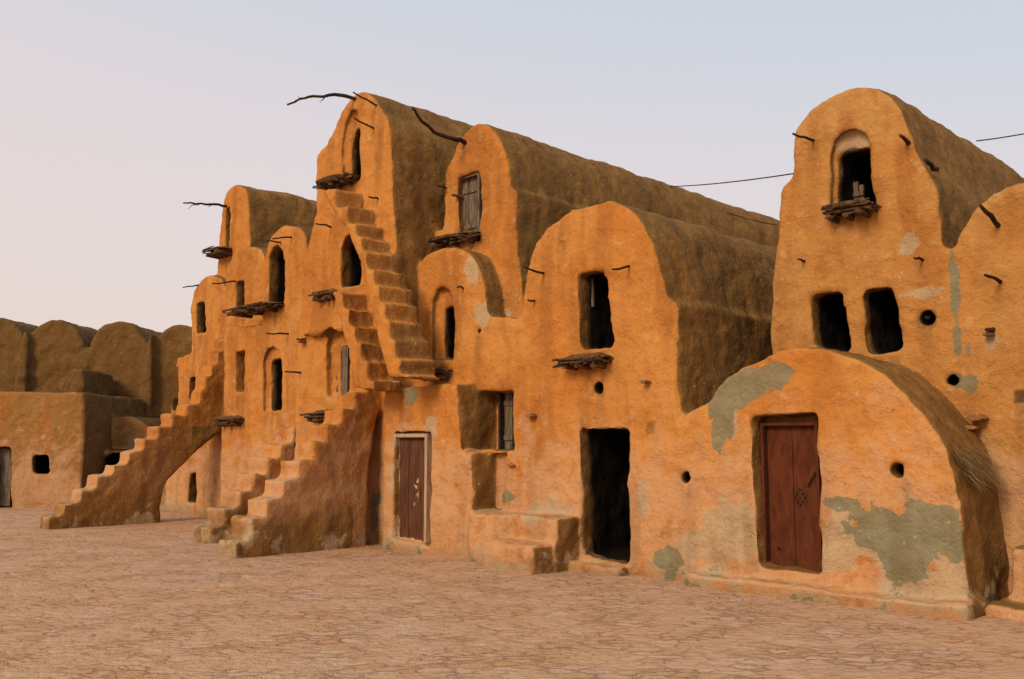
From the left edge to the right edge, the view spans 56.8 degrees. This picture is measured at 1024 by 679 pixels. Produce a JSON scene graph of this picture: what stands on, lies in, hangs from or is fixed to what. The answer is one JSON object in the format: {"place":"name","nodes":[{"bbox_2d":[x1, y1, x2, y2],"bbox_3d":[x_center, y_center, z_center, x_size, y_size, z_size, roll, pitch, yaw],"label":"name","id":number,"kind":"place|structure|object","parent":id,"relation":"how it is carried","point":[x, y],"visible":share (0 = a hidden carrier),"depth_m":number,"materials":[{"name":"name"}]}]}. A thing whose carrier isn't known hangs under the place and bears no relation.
{"place":"outdoors","nodes":[
{"label":"outdoors","id":0,"kind":"place"},
{"bbox_2d":[0,505,1023,678],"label":"paved courtyard ground","id":1,"kind":"structure","parent":0,"point":[179,605],"depth_m":8.34,"materials":[{"name":"stone"}]},
{"bbox_2d":[0,391,165,507],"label":"adobe house","id":2,"kind":"structure","parent":1,"relation":"on","point":[55,447],"depth_m":22.84,"materials":[{"name":"paint"}]},
{"bbox_2d":[0,449,11,505],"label":"plank door","id":3,"kind":"structure","parent":2,"relation":"in","point":[5,454],"depth_m":22.90,"materials":[{"name":"grey wood"}]},
{"bbox_2d":[0,318,191,417],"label":"distant granary row","id":4,"kind":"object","parent":1,"relation":"on","point":[123,359],"visible":0.3,"depth_m":27.18,"materials":[{"name":"paint"}]},
{"bbox_2d":[4,522,1005,678],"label":"loose stones","id":5,"kind":"object","parent":1,"relation":"on","point":[417,659],"visible":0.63,"depth_m":9.41,"materials":[{"name":"beige stone"}]},
{"bbox_2d":[40,92,1008,620],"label":"adobe walls","id":6,"kind":"structure","parent":1,"relation":"on","point":[618,468],"depth_m":13.02,"materials":[{"name":"paint"}]},
{"bbox_2d":[202,246,231,258],"bbox_3d":[-6.383,-1.881,20.568,0.778,0.195,0.572,-6,-9,44],"label":"stick ledge","id":7,"kind":"object","parent":6,"relation":"attached to","point":[216,252],"visible":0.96,"depth_m":20.42,"materials":[{"name":"brown wood"}]},
{"bbox_2d":[211,417,243,426],"bbox_3d":[-5.358,1.564,17.902,0.954,0.194,0.394,-6,-9,44],"label":"stick ledge","id":8,"kind":"object","parent":6,"relation":"attached to","point":[229,421],"visible":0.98,"depth_m":17.75,"materials":[{"name":"brown wood"}]},
{"bbox_2d":[223,415,242,418],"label":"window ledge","id":9,"kind":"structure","parent":8,"relation":"on","point":[238,416],"depth_m":17.74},
{"bbox_2d":[222,301,284,318],"bbox_3d":[-4.747,-0.536,17.399,1.684,0.187,0.570,-6,-9,44],"label":"stick ledge","id":10,"kind":"object","parent":6,"relation":"attached to","point":[253,309],"visible":0.91,"depth_m":17.29,"materials":[{"name":"brown wood"}]},
{"bbox_2d":[300,412,324,422],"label":"stick ledge","id":11,"kind":"object","parent":6,"relation":"attached to","point":[320,416],"visible":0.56,"depth_m":15.08,"materials":[{"name":"brown wood"}]},
{"bbox_2d":[308,289,334,302],"bbox_3d":[-2.986,-0.689,15.261,0.620,0.175,0.357,-6,-9,44],"label":"stick ledge","id":12,"kind":"object","parent":6,"relation":"attached to","point":[322,296],"visible":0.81,"depth_m":15.17,"materials":[{"name":"brown wood"}]},
{"bbox_2d":[325,288,337,291],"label":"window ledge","id":13,"kind":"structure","parent":12,"relation":"on","point":[332,290],"depth_m":15.13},
{"bbox_2d":[312,171,360,189],"bbox_3d":[-2.840,-2.524,15.222,0.930,0.200,0.485,-6,-9,44],"label":"stick ledge","id":14,"kind":"object","parent":6,"relation":"attached to","point":[334,181],"visible":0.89,"depth_m":15.14,"materials":[{"name":"brown wood"}]},
{"bbox_2d":[336,346,349,393],"bbox_3d":[-2.753,0.516,15.358,0.342,0.802,0.046,-6,-9,44],"label":"niche door","id":15,"kind":"structure","parent":6,"relation":"attached to","point":[345,368],"depth_m":15.27,"materials":[{"name":"grey wood"}]},
{"bbox_2d":[183,92,629,373],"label":"roof branches","id":16,"kind":"object","parent":6,"relation":"attached to","point":[448,137],"visible":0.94,"depth_m":14.72,"materials":[{"name":"brown wood"}]},
{"bbox_2d":[393,434,431,542],"bbox_3d":[-1.440,2.153,13.816,0.775,1.548,0.163,-6,-9,44],"label":"wooden door frame","id":17,"kind":"object","parent":6,"relation":"attached to","point":[427,474],"visible":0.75,"depth_m":13.54,"materials":[{"name":"brown wood"}]},
{"bbox_2d":[399,437,424,541],"bbox_3d":[-1.421,2.182,13.832,0.657,1.493,0.049,-6,-9,44],"label":"wooden door","id":18,"kind":"structure","parent":17,"relation":"in","point":[411,469],"depth_m":13.85,"materials":[{"name":"brown wood"}]},
{"bbox_2d":[423,368,451,381],"bbox_3d":[-1.091,0.527,13.904,0.608,0.199,0.341,-6,-9,44],"label":"stick ledge","id":19,"kind":"object","parent":6,"relation":"attached to","point":[440,373],"visible":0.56,"depth_m":13.76,"materials":[{"name":"brown wood"}]},
{"bbox_2d":[435,366,448,370],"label":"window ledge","id":20,"kind":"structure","parent":19,"relation":"on","point":[446,367],"depth_m":13.80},
{"bbox_2d":[427,231,481,248],"bbox_3d":[-0.875,-1.500,14.417,1.075,0.185,0.416,-6,-9,44],"label":"stick ledge","id":21,"kind":"object","parent":6,"relation":"attached to","point":[455,239],"visible":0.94,"depth_m":14.32,"materials":[{"name":"brown wood"}]},
{"bbox_2d":[458,229,478,232],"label":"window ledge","id":22,"kind":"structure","parent":21,"relation":"on","point":[468,231],"depth_m":14.19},
{"bbox_2d":[461,172,482,233],"bbox_3d":[-0.625,-2.038,14.544,0.517,0.986,0.163,-6,-9,44],"label":"window shutter frame","id":23,"kind":"object","parent":6,"relation":"attached to","point":[479,195],"visible":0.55,"depth_m":14.34,"materials":[{"name":"wood"}]},
{"bbox_2d":[462,177,479,238],"bbox_3d":[-0.612,-2.012,14.554,0.409,0.936,0.068,-6,-9,44],"label":"window shutter","id":24,"kind":"object","parent":23,"relation":"in","point":[469,192],"depth_m":14.57,"materials":[{"name":"grey wood"}]},
{"bbox_2d":[296,193,651,466],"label":"clay brackets","id":25,"kind":"object","parent":6,"relation":"attached to","point":[529,415],"visible":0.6,"depth_m":12.72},
{"bbox_2d":[498,392,514,448],"bbox_3d":[-0.029,1.114,13.294,0.312,0.849,0.163,-6,-9,44],"label":"side hatch frame","id":26,"kind":"object","parent":6,"relation":"on","point":[501,421],"visible":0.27,"depth_m":13.34,"materials":[{"name":"brown wood"}]},
{"bbox_2d":[504,393,511,448],"bbox_3d":[-0.017,1.135,13.304,0.225,0.809,0.068,-6,-9,44],"label":"side hatch","id":27,"kind":"object","parent":26,"relation":"in","point":[508,420],"visible":0.59,"depth_m":13.32,"materials":[{"name":"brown wood"}]},
{"bbox_2d":[552,355,613,370],"bbox_3d":[0.906,0.294,11.953,0.825,0.179,0.442,-6,-9,44],"label":"stick ledge","id":28,"kind":"object","parent":6,"relation":"attached to","point":[585,362],"visible":0.98,"depth_m":11.84,"materials":[{"name":"brown wood"}]},
{"bbox_2d":[565,352,611,357],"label":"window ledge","id":29,"kind":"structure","parent":28,"relation":"on","point":[589,354],"depth_m":11.92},
{"bbox_2d":[591,278,594,306],"bbox_3d":[1.023,-0.363,12.450,0.144,0.895,0.030,-6,-9,44],"label":"window post","id":30,"kind":"object","parent":6,"relation":"attached to","point":[593,294],"depth_m":12.43,"materials":[{"name":"brown wood"}]},
{"bbox_2d":[760,422,821,572],"bbox_3d":[3.029,1.677,10.183,0.671,1.558,0.163,-6,-9,44],"label":"red plank door frame","id":31,"kind":"object","parent":6,"relation":"on","point":[765,482],"visible":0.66,"depth_m":10.32,"materials":[{"name":"brown wood"}]},
{"bbox_2d":[767,426,818,571],"bbox_3d":[3.049,1.697,10.201,0.593,1.523,0.048,-6,-9,44],"label":"red plank door","id":32,"kind":"structure","parent":31,"relation":"in","point":[791,470],"depth_m":10.19,"materials":[{"name":"brown paint"}]},
{"bbox_2d":[777,471,815,548],"bbox_3d":[3.045,1.829,10.127,0.479,0.846,0.047,-6,-9,44],"label":"door carving","id":33,"kind":"object","parent":32,"relation":"attached to","point":[799,497],"depth_m":10.10,"materials":[{"name":"brown wood"}]},
{"bbox_2d":[771,88,1023,620],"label":"tall granary tower","id":34,"kind":"structure","parent":1,"relation":"on","point":[901,237],"depth_m":10.58,"materials":[{"name":"yellow paint"}]},
{"bbox_2d":[670,133,1023,225],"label":"overhead cable","id":35,"kind":"object","parent":34,"relation":"attached to","point":[792,173],"visible":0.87,"depth_m":13.34,"materials":[{"name":"black metal"}]},
{"bbox_2d":[950,443,1011,492],"bbox_3d":[4.557,1.263,9.152,0.338,0.526,1.042,-6,-9,44],"label":"straw fringe","id":36,"kind":"object","parent":34,"relation":"attached to","point":[976,466],"visible":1,"depth_m":9.12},
{"bbox_2d":[0,0,1023,331],"label":"sky","id":37,"kind":"structure","parent":0,"point":[116,115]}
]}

